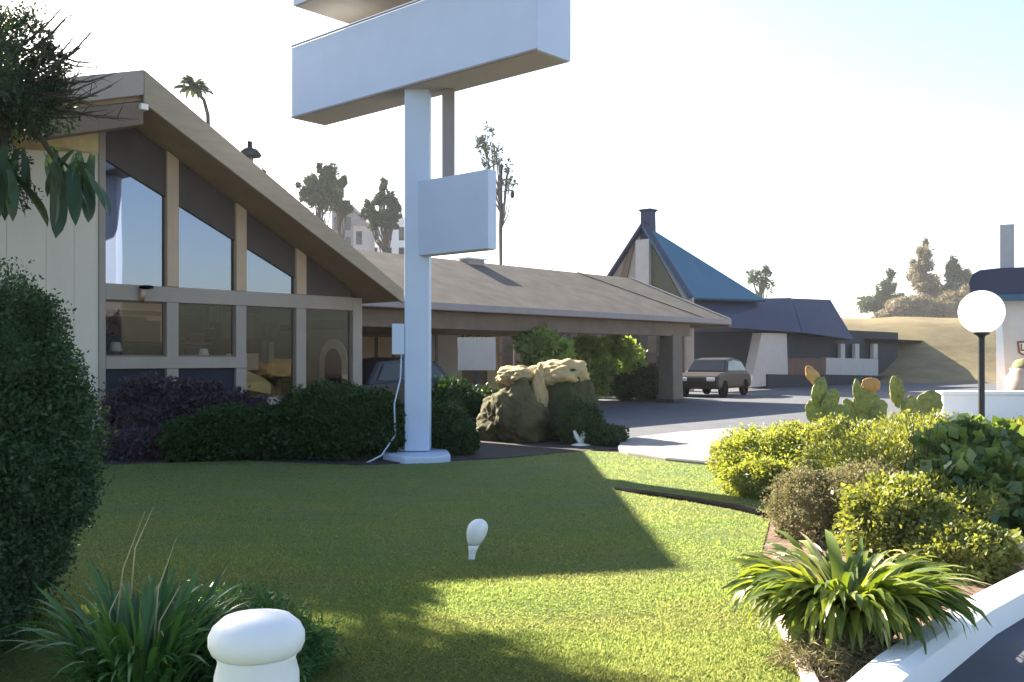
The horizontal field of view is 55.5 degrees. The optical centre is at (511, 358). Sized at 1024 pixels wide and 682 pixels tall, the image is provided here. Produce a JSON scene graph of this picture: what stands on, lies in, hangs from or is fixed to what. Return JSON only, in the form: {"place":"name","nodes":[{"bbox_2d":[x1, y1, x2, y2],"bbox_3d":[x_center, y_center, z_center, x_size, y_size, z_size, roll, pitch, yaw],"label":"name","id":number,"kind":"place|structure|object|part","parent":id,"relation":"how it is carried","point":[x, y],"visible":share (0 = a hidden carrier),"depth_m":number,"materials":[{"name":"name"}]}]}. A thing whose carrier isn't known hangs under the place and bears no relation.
{"place":"outdoors","nodes":[
{"label":"outdoors","id":0,"kind":"place"},
{"bbox_2d":[106,334,119,354],"bbox_3d":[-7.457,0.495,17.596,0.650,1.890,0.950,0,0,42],"label":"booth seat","id":1,"kind":"object","parent":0,"point":[110,338],"visible":0.09,"depth_m":17.94,"materials":[{"name":"blue fabric"}]},
{"bbox_2d":[108,342,121,354],"bbox_3d":[-6.918,-0.090,16.963,0.240,0.380,0.236,0,0,0],"label":"table lamp","id":2,"kind":"object","parent":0,"point":[114,346],"visible":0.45,"depth_m":16.89,"materials":[{"name":"fabric"}]},
{"bbox_2d":[120,341,212,354],"bbox_3d":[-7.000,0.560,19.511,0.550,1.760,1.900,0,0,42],"label":"table","id":3,"kind":"object","parent":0,"point":[150,350],"visible":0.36,"depth_m":19.12,"materials":[{"name":"brown wood"}]},
{"bbox_3d":[-7.242,0.200,18.894,0.018,0.800,0.540,0,0,42],"label":"door","id":4,"kind":"part","parent":3,"relation":"part of","materials":[{"name":"brown wood"}]},
{"bbox_3d":[-6.825,0.200,19.353,0.018,0.800,0.540,0,0,42],"label":"door","id":5,"kind":"part","parent":3,"relation":"part of","materials":[{"name":"brown wood"}]},
{"bbox_3d":[-6.408,0.200,19.811,0.018,0.800,0.540,0,0,42],"label":"door","id":6,"kind":"part","parent":3,"relation":"part of","materials":[{"name":"brown wood"}]},
{"bbox_2d":[198,349,208,354],"bbox_3d":[-5.791,0.000,18.277,0.210,0.360,0.207,0,0,0],"label":"table lamp","id":7,"kind":"object","parent":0,"point":[203,352],"visible":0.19,"depth_m":18.21,"materials":[{"name":"fabric"}]},
{"bbox_2d":[92,440,619,465],"bbox_3d":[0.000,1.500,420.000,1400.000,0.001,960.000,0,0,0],"label":"ground","id":8,"kind":"structure","parent":0,"point":[616,451],"depth_m":14.40,"materials":[{"name":"brown soil"}]},
{"bbox_2d":[93,422,177,460],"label":"shrub","id":9,"kind":"object","parent":8,"relation":"on","point":[133,443],"visible":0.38,"depth_m":14.03,"materials":[{"name":"purple plant"}]},
{"bbox_2d":[96,369,272,433],"bbox_3d":[-5.217,0.847,15.634,2.809,1.359,1.269,0,0,-33],"label":"purple shrub","id":10,"kind":"object","parent":8,"relation":"on","point":[153,401],"visible":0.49,"depth_m":15.14,"materials":[{"name":"purple leaves"},{"name":"bark"}]},
{"bbox_2d":[173,74,213,124],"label":"palm tree","id":11,"kind":"object","parent":8,"relation":"on","point":[192,87],"visible":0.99,"depth_m":77.84,"materials":[{"name":"green plant"}]},
{"bbox_2d":[0,70,402,433],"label":"motel building","id":12,"kind":"structure","parent":8,"relation":"on","point":[197,222],"depth_m":16.95,"materials":[{"name":"beige paint"}]},
{"bbox_2d":[106,161,163,285],"bbox_3d":[-6.409,-2.271,16.512,0.010,2.058,1.081,0,0,42],"label":"upper window","id":13,"kind":"structure","parent":12,"relation":"in","point":[135,222],"depth_m":16.49,"materials":[{"name":"glass"}]},
{"bbox_2d":[106,300,164,356],"bbox_3d":[-6.413,-0.497,16.515,0.050,0.944,1.081,0,0,42],"label":"window","id":14,"kind":"structure","parent":12,"relation":"in","point":[163,303],"depth_m":16.77,"materials":[{"name":"beige glass"}]},
{"bbox_2d":[138,285,153,300],"bbox_3d":[-6.197,-1.101,16.460,0.280,0.270,0.177,0,0,0],"label":"wall lamp","id":15,"kind":"object","parent":12,"relation":"attached to","point":[142,295],"visible":1,"depth_m":16.41,"materials":[{"name":"beige metal"}]},
{"bbox_2d":[179,207,233,289],"bbox_3d":[-5.513,-1.968,17.497,0.010,1.453,1.138,0,0,42],"label":"upper window","id":16,"kind":"structure","parent":12,"relation":"in","point":[206,255],"depth_m":17.46,"materials":[{"name":"glass"}]},
{"bbox_2d":[179,303,233,356],"bbox_3d":[-5.517,-0.497,17.500,0.050,0.944,1.138,0,0,42],"label":"window","id":17,"kind":"structure","parent":12,"relation":"in","point":[232,306],"depth_m":17.77,"materials":[{"name":"beige wood"}]},
{"bbox_2d":[215,307,260,394],"bbox_3d":[-5.715,0.170,20.337,0.320,2.540,0.950,0,0,42],"label":"wall cabinet","id":18,"kind":"object","parent":12,"relation":"on","point":[223,336],"depth_m":20.35,"materials":[{"name":"beige paint"}]},
{"bbox_2d":[224,312,230,338],"bbox_3d":[-5.755,-0.675,20.083,0.018,0.550,0.420,0,0,42],"label":"door","id":19,"kind":"structure","parent":18,"relation":"in","point":[227,315],"depth_m":19.97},
{"bbox_2d":[246,313,260,338],"bbox_3d":[-5.452,-0.675,20.416,0.018,0.550,0.420,0,0,42],"label":"door","id":20,"kind":"structure","parent":18,"relation":"in","point":[253,320],"depth_m":20.43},
{"bbox_2d":[240,141,261,161],"bbox_3d":[-5.265,-3.752,19.500,0.480,1.196,0.480,0,0,0],"label":"roof vent","id":21,"kind":"object","parent":12,"relation":"on","point":[250,152],"visible":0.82,"depth_m":19.38,"materials":[{"name":"grey metal"}]},
{"bbox_2d":[246,370,273,396],"bbox_3d":[-4.972,0.435,18.694,0.150,0.630,0.820,0,0,42],"label":"leaning board","id":22,"kind":"object","parent":12,"relation":"on","point":[257,383],"visible":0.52,"depth_m":18.79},
{"bbox_2d":[246,306,293,397],"bbox_3d":[-4.617,-0.110,18.490,0.050,1.719,1.103,0,0,42],"label":"window","id":23,"kind":"structure","parent":12,"relation":"in","point":[292,309],"depth_m":18.87,"materials":[{"name":"beige wood"}]},
{"bbox_2d":[247,249,293,293],"bbox_3d":[-4.613,-1.654,18.487,0.010,0.824,1.103,0,0,42],"label":"upper window","id":24,"kind":"structure","parent":12,"relation":"in","point":[262,276],"depth_m":18.42,"materials":[{"name":"glass"}]},
{"bbox_2d":[306,341,307,359],"bbox_3d":[-4.519,-0.160,21.012,0.300,0.420,0.038,0,0,42],"label":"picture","id":25,"kind":"object","parent":12,"relation":"attached to","point":[306,350],"visible":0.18,"depth_m":20.91},
{"bbox_2d":[306,309,350,379],"bbox_3d":[-3.704,-0.110,19.494,0.050,1.719,1.148,0,0,42],"label":"window","id":26,"kind":"structure","parent":12,"relation":"in","point":[349,312],"depth_m":19.88,"materials":[{"name":"beige wood"}]},
{"bbox_2d":[319,339,347,385],"bbox_3d":[-3.727,0.520,20.278,0.920,1.840,0.058,0,0,42],"label":"arched doorway","id":27,"kind":"structure","parent":12,"relation":"attached to","point":[333,363],"depth_m":20.22,"materials":[{"name":"beige paint"}]},
{"bbox_2d":[324,349,341,384],"bbox_3d":[-3.726,0.620,20.250,0.560,1.640,0.018,0,0,42],"label":"door leaf","id":28,"kind":"structure","parent":27,"relation":"in","point":[333,363],"depth_m":20.22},
{"bbox_2d":[154,402,283,462],"bbox_3d":[-4.199,1.079,14.305,1.985,0.884,1.349,0,0,0],"label":"hedge","id":29,"kind":"object","parent":8,"relation":"on","point":[234,431],"visible":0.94,"depth_m":13.91,"materials":[{"name":"green plant"}]},
{"bbox_2d":[294,162,344,224],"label":"tree","id":30,"kind":"object","parent":8,"relation":"on","point":[322,195],"visible":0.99,"depth_m":155.05,"materials":[{"name":"green plant"}]},
{"bbox_2d":[262,378,406,460],"bbox_3d":[-2.612,0.902,14.458,2.196,1.232,1.542,0,0,0],"label":"hedge","id":31,"kind":"object","parent":8,"relation":"on","point":[327,420],"visible":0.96,"depth_m":14.07,"materials":[{"name":"green plant"}]},
{"bbox_2d":[332,174,353,238],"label":"tree","id":32,"kind":"object","parent":8,"relation":"on","point":[342,209],"visible":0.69,"depth_m":160.79,"materials":[{"name":"green plant"}]},
{"bbox_2d":[331,207,365,245],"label":"building","id":33,"kind":"structure","parent":8,"relation":"on","point":[353,216],"depth_m":187.20,"materials":[{"name":"white paint"}]},
{"bbox_2d":[334,217,337,229],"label":"window","id":34,"kind":"structure","parent":33,"relation":"in","point":[335,218],"depth_m":187.15,"materials":[{"name":"grey glass"}]},
{"bbox_2d":[345,217,350,229],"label":"window","id":35,"kind":"structure","parent":33,"relation":"in","point":[348,222],"depth_m":187.15,"materials":[{"name":"grey glass"}]},
{"bbox_2d":[345,237,350,244],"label":"window","id":36,"kind":"structure","parent":33,"relation":"in","point":[348,239],"depth_m":187.15,"materials":[{"name":"grey glass"}]},
{"bbox_2d":[351,221,376,251],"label":"building","id":37,"kind":"structure","parent":8,"relation":"on","point":[363,238],"depth_m":187.20,"materials":[{"name":"white paint"}]},
{"bbox_2d":[356,231,361,243],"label":"window","id":38,"kind":"structure","parent":37,"relation":"in","point":[358,233],"depth_m":187.15,"materials":[{"name":"grey glass"}]},
{"bbox_2d":[359,175,402,252],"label":"tree","id":39,"kind":"object","parent":8,"relation":"on","point":[383,218],"visible":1,"depth_m":150.42,"materials":[{"name":"green plant"}]},
{"bbox_2d":[291,0,570,463],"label":"pylon sign","id":40,"kind":"object","parent":8,"relation":"on","point":[414,59],"visible":0.93,"depth_m":14.39,"materials":[{"name":"white metal"}]},
{"bbox_2d":[431,400,481,455],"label":"hedge","id":41,"kind":"object","parent":8,"relation":"on","point":[454,431],"visible":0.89,"depth_m":14.86,"materials":[{"name":"green plant"}]},
{"bbox_2d":[431,374,502,428],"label":"shrub","id":42,"kind":"object","parent":8,"relation":"on","point":[451,391],"visible":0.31,"depth_m":19.20,"materials":[{"name":"green plant"}]},
{"bbox_2d":[458,338,495,391],"bbox_3d":[-0.781,0.524,21.570,0.837,1.953,0.140,0,0,0],"label":"notice board","id":43,"kind":"object","parent":8,"relation":"on","point":[476,354],"visible":0.96,"depth_m":21.50,"materials":[{"name":"metal"}]},
{"bbox_2d":[472,120,518,264],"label":"tree","id":44,"kind":"object","parent":8,"relation":"on","point":[484,146],"visible":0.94,"depth_m":129.84,"materials":[{"name":"green plant"}]},
{"bbox_2d":[501,164,514,264],"bbox_3d":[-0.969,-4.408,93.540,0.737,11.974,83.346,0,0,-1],"label":"antenna mast","id":45,"kind":"object","parent":8,"relation":"on","point":[512,194],"visible":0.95,"depth_m":58.99,"materials":[{"name":"metal"}]},
{"bbox_2d":[476,377,549,442],"bbox_3d":[-0.011,0.917,17.624,1.561,1.166,1.200,0,0,38],"label":"boulder","id":46,"kind":"object","parent":8,"relation":"on","point":[515,411],"visible":0.96,"depth_m":17.17,"materials":[{"name":"beige stone"}]},
{"bbox_2d":[495,358,599,440],"bbox_3d":[0.673,0.752,17.873,1.973,1.496,1.347,0,0,0],"label":"boulder","id":47,"kind":"object","parent":8,"relation":"on","point":[555,383],"visible":0.66,"depth_m":17.42,"materials":[{"name":"beige stone"}]},
{"bbox_2d":[571,430,590,445],"bbox_3d":[1.177,1.360,16.570,0.349,0.279,0.340,0,0,0],"label":"garden marker","id":48,"kind":"object","parent":8,"relation":"on","point":[577,437],"visible":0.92,"depth_m":16.54,"materials":[{"name":"white paint"}]},
{"bbox_2d":[554,394,629,446],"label":"shrub","id":49,"kind":"object","parent":8,"relation":"on","point":[587,419],"visible":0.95,"depth_m":16.63,"materials":[{"name":"green plant"}]},
{"bbox_2d":[745,263,775,297],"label":"tree","id":50,"kind":"object","parent":8,"relation":"on","point":[762,281],"visible":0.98,"depth_m":194.65,"materials":[{"name":"green plant"}]},
{"bbox_2d":[607,208,921,390],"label":"blue roof building","id":51,"kind":"structure","parent":8,"relation":"on","point":[775,342],"depth_m":49.33,"materials":[{"name":"beige paint"}]},
{"bbox_2d":[855,268,904,313],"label":"tree","id":52,"kind":"object","parent":8,"relation":"on","point":[872,303],"visible":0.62,"depth_m":245.74,"materials":[{"name":"green plant"}]},
{"bbox_2d":[905,238,944,298],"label":"tree","id":53,"kind":"object","parent":8,"relation":"on","point":[923,280],"visible":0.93,"depth_m":238.05,"materials":[{"name":"green plant"}]},
{"bbox_2d":[939,254,972,293],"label":"tree","id":54,"kind":"object","parent":8,"relation":"on","point":[955,276],"visible":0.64,"depth_m":233.45,"materials":[{"name":"green plant"}]},
{"bbox_2d":[366,217,404,254],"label":"building","id":55,"kind":"structure","parent":0,"point":[397,245],"depth_m":202.80,"materials":[{"name":"white paint"}]},
{"bbox_2d":[399,227,404,239],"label":"window","id":56,"kind":"structure","parent":55,"relation":"in","point":[402,229],"depth_m":202.75,"materials":[{"name":"grey glass"}]},
{"bbox_2d":[399,248,404,254],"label":"window","id":57,"kind":"structure","parent":55,"relation":"in","point":[401,250],"depth_m":202.75,"materials":[{"name":"grey glass"}]},
{"bbox_2d":[0,451,797,681],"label":"lawn","id":58,"kind":"structure","parent":0,"point":[418,495],"depth_m":8.65,"materials":[{"name":"green plant"}]},
{"bbox_2d":[0,257,124,654],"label":"evergreen bush","id":59,"kind":"object","parent":58,"relation":"on","point":[50,451],"visible":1,"depth_m":5.34,"materials":[{"name":"green plant"}]},
{"bbox_2d":[0,0,137,237],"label":"overhanging tree","id":60,"kind":"object","parent":58,"relation":"on","point":[26,96],"visible":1,"depth_m":10.85,"materials":[{"name":"green plant"}]},
{"bbox_2d":[0,508,247,681],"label":"strap leaf plant","id":61,"kind":"object","parent":58,"relation":"on","point":[115,644],"visible":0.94,"depth_m":4.18,"materials":[{"name":"green plant"}]},
{"bbox_2d":[151,575,350,681],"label":"ground cover","id":62,"kind":"object","parent":58,"relation":"on","point":[315,644],"visible":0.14,"depth_m":4.68,"materials":[{"name":"green plant"}]},
{"bbox_2d":[208,609,304,681],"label":"bollard","id":63,"kind":"object","parent":58,"relation":"on","point":[257,645],"visible":1,"depth_m":3.09,"materials":[{"name":"white paint"}]},
{"bbox_2d":[466,519,487,559],"bbox_3d":[-0.255,1.352,7.107,0.156,0.355,0.153,0,0,0],"label":"garden light","id":64,"kind":"object","parent":58,"relation":"on","point":[477,529],"visible":0.85,"depth_m":7.06,"materials":[{"name":"white paint"}]},
{"bbox_2d":[615,487,770,518],"bbox_3d":[1.833,1.455,9.903,0.202,0.076,2.363,0,0,-31],"label":"lawn edging strip","id":65,"kind":"object","parent":58,"relation":"on","point":[745,509],"visible":0.73,"depth_m":9.86,"materials":[{"name":"black rubber"}]},
{"bbox_2d":[0,0,1023,317],"label":"sky","id":66,"kind":"structure","parent":0,"point":[819,143],"materials":[{"name":"white"}]},
{"bbox_2d":[618,428,770,464],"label":"pavement","id":67,"kind":"structure","parent":0,"point":[692,447],"depth_m":15.70,"materials":[{"name":"concrete"}]},
{"bbox_2d":[597,383,995,448],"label":"driveway","id":68,"kind":"structure","parent":0,"point":[699,409],"depth_m":29.45,"materials":[{"name":"grey asphalt"}]},
{"bbox_2d":[106,327,500,390],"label":"lobby wall","id":69,"kind":"structure","parent":68,"relation":"on","point":[444,352],"depth_m":34.35,"materials":[{"name":"brown wood"}]},
{"bbox_2d":[431,335,461,380],"bbox_3d":[-2.629,0.075,34.109,0.038,1.850,2.400,0,0,42],"label":"window","id":70,"kind":"structure","parent":69,"relation":"in","point":[447,344],"depth_m":34.49,"materials":[{"name":"glass"}]},
{"bbox_2d":[362,357,474,403],"bbox_3d":[-2.736,0.740,23.196,1.780,1.520,4.430,0,0,35],"label":"parked car","id":71,"kind":"object","parent":68,"relation":"on","point":[382,372],"visible":0.03,"depth_m":21.91,"materials":[{"name":"black paint"}]},
{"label":"side window","id":72,"kind":"part","parent":71,"relation":"part of","materials":[{"name":"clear glass"}]},
{"bbox_2d":[106,250,730,402],"bbox_3d":[-1.932,-0.782,29.670,8.060,4.565,19.970,0,0,42],"label":"entrance canopy","id":73,"kind":"object","parent":68,"relation":"on","point":[487,299],"visible":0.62,"depth_m":29.07,"materials":[{"name":"beige paint"}]},
{"bbox_2d":[457,257,486,265],"bbox_3d":[-1.251,-2.861,30.305,0.500,0.502,0.800,0,0,42],"label":"roof vent","id":74,"kind":"object","parent":73,"relation":"on","point":[474,260],"visible":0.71,"depth_m":30.10,"materials":[{"name":"grey metal"}]},
{"bbox_2d":[505,322,577,366],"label":"broadleaf shrub","id":75,"kind":"object","parent":68,"relation":"on","point":[534,346],"visible":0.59,"depth_m":27.00,"materials":[{"name":"green plant"}]},
{"bbox_2d":[499,333,681,387],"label":"wall","id":76,"kind":"structure","parent":68,"relation":"on","point":[651,344],"depth_m":41.00,"materials":[{"name":"beige paint"}]},
{"bbox_2d":[570,333,648,397],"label":"broadleaf shrub","id":77,"kind":"object","parent":68,"relation":"on","point":[605,358],"visible":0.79,"depth_m":36.52,"materials":[{"name":"green plant"}]},
{"bbox_2d":[608,361,658,400],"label":"shrub","id":78,"kind":"object","parent":68,"relation":"on","point":[640,383],"visible":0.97,"depth_m":33.76,"materials":[{"name":"green plant"}]},
{"bbox_2d":[682,358,750,396],"bbox_3d":[8.134,0.740,39.004,1.780,1.520,4.430,0,0,30],"label":"parked car","id":79,"kind":"object","parent":68,"relation":"on","point":[707,375],"visible":0.93,"depth_m":38.01,"materials":[{"name":"brown paint"}]},
{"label":"side window","id":80,"kind":"part","parent":79,"relation":"part of","materials":[{"name":"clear glass"}]},
{"bbox_2d":[936,391,1023,421],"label":"wall","id":81,"kind":"structure","parent":68,"relation":"on","point":[1005,404],"depth_m":18.50,"materials":[{"name":"white paint"}]},
{"bbox_2d":[1004,358,1023,390],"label":"planter","id":82,"kind":"object","parent":68,"relation":"on","point":[1014,379],"visible":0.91,"depth_m":33.25,"materials":[{"name":"white concrete"}]},
{"bbox_2d":[762,506,1023,681],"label":"garden bed","id":83,"kind":"object","parent":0,"point":[976,589],"visible":0.15,"depth_m":6.99,"materials":[{"name":"brown soil"}]},
{"bbox_2d":[704,418,827,499],"bbox_3d":[3.241,1.113,11.043,1.977,0.826,2.381,0,0,0],"label":"lime hedge","id":84,"kind":"object","parent":83,"relation":"on","point":[745,462],"visible":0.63,"depth_m":10.85,"materials":[{"name":"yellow plant"}]},
{"bbox_2d":[770,605,818,681],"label":"bed edging","id":85,"kind":"object","parent":83,"relation":"on","point":[807,676],"visible":0.19,"depth_m":4.52,"materials":[{"name":"white concrete"}]},
{"bbox_2d":[805,365,853,422],"bbox_3d":[3.853,0.800,11.808,0.569,1.428,0.156,0,0,0],"label":"prickly pear","id":86,"kind":"object","parent":83,"relation":"on","point":[822,401],"visible":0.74,"depth_m":11.78,"materials":[{"name":"green plant"}]},
{"bbox_2d":[756,455,906,546],"bbox_3d":[2.677,1.142,7.957,1.300,0.746,1.062,0,0,0],"label":"twiggy shrub","id":87,"kind":"object","parent":83,"relation":"on","point":[814,509],"visible":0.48,"depth_m":7.83,"materials":[{"name":"brown plant"}]},
{"bbox_2d":[762,626,904,681],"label":"dry tuft","id":88,"kind":"object","parent":83,"relation":"on","point":[839,653],"visible":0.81,"depth_m":4.58,"materials":[{"name":"brown plant"}]},
{"bbox_2d":[720,528,1008,654],"bbox_3d":[1.748,1.179,5.021,1.360,0.542,1.344,0,0,0],"label":"strap leaf plant","id":89,"kind":"object","parent":83,"relation":"on","point":[833,592],"visible":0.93,"depth_m":4.76,"materials":[{"name":"green plant"}]},
{"bbox_2d":[843,378,887,424],"bbox_3d":[4.357,0.870,11.996,0.570,1.262,0.148,0,0,0],"label":"prickly pear","id":90,"kind":"object","parent":83,"relation":"on","point":[867,403],"visible":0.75,"depth_m":11.96,"materials":[{"name":"green plant"}]},
{"bbox_2d":[790,408,954,483],"bbox_3d":[4.356,1.042,10.609,2.493,0.972,2.874,0,0,0],"label":"shrub","id":91,"kind":"object","parent":83,"relation":"on","point":[825,424],"visible":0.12,"depth_m":10.65,"materials":[{"name":"green plant"}]},
{"bbox_2d":[783,407,1011,527],"bbox_3d":[3.601,1.006,9.205,2.046,1.007,3.818,0,0,28],"label":"feathery shrub","id":92,"kind":"object","parent":83,"relation":"on","point":[874,452],"visible":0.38,"depth_m":9.11,"materials":[{"name":"green plant"}]},
{"bbox_2d":[889,375,942,415],"bbox_3d":[5.069,0.861,12.184,0.650,1.288,0.173,0,0,0],"label":"prickly pear","id":93,"kind":"object","parent":83,"relation":"on","point":[928,401],"visible":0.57,"depth_m":12.16,"materials":[{"name":"green plant"}]},
{"bbox_2d":[829,468,1023,585],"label":"shrub","id":94,"kind":"object","parent":83,"relation":"on","point":[906,513],"visible":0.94,"depth_m":6.85,"materials":[{"name":"green plant"}]},
{"bbox_2d":[904,411,1023,536],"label":"broadleaf shrub","id":95,"kind":"object","parent":83,"relation":"on","point":[983,451],"visible":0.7,"depth_m":8.05,"materials":[{"name":"green plant"}]},
{"bbox_2d":[958,290,1005,417],"bbox_3d":[4.344,0.437,9.000,0.400,2.126,0.400,0,0,0],"label":"globe lamp","id":96,"kind":"object","parent":83,"relation":"on","point":[981,314],"visible":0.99,"depth_m":8.90,"materials":[{"name":"glass"}]},
{"bbox_2d":[1007,413,1023,455],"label":"shrub","id":97,"kind":"object","parent":83,"relation":"on","point":[1020,420],"visible":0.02,"depth_m":9.13,"materials":[{"name":"green plant"}]},
{"bbox_2d":[842,317,995,382],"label":"hillside","id":98,"kind":"structure","parent":0,"point":[945,350],"depth_m":63.53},
{"bbox_2d":[871,284,969,317],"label":"thicket","id":99,"kind":"object","parent":98,"relation":"on","point":[945,304],"visible":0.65,"depth_m":225.65,"materials":[{"name":"plant"}]},
{"bbox_2d":[940,618,1023,681],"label":"street","id":100,"kind":"structure","parent":0,"point":[998,657],"depth_m":4.77,"materials":[{"name":"grey asphalt"}]},
{"bbox_2d":[847,570,1023,681],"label":"kerb","id":101,"kind":"structure","parent":100,"relation":"on","point":[945,656],"depth_m":4.77,"materials":[{"name":"white paint"}]},
{"bbox_2d":[969,224,1023,390],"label":"stucco building","id":102,"kind":"structure","parent":0,"point":[1004,282],"depth_m":34.72,"materials":[{"name":"white paint"}]},
{"bbox_2d":[1015,538,1023,553],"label":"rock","id":103,"kind":"object","parent":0,"point":[1021,546],"visible":0.04,"depth_m":7.32,"materials":[{"name":"grey stone"}]}
]}

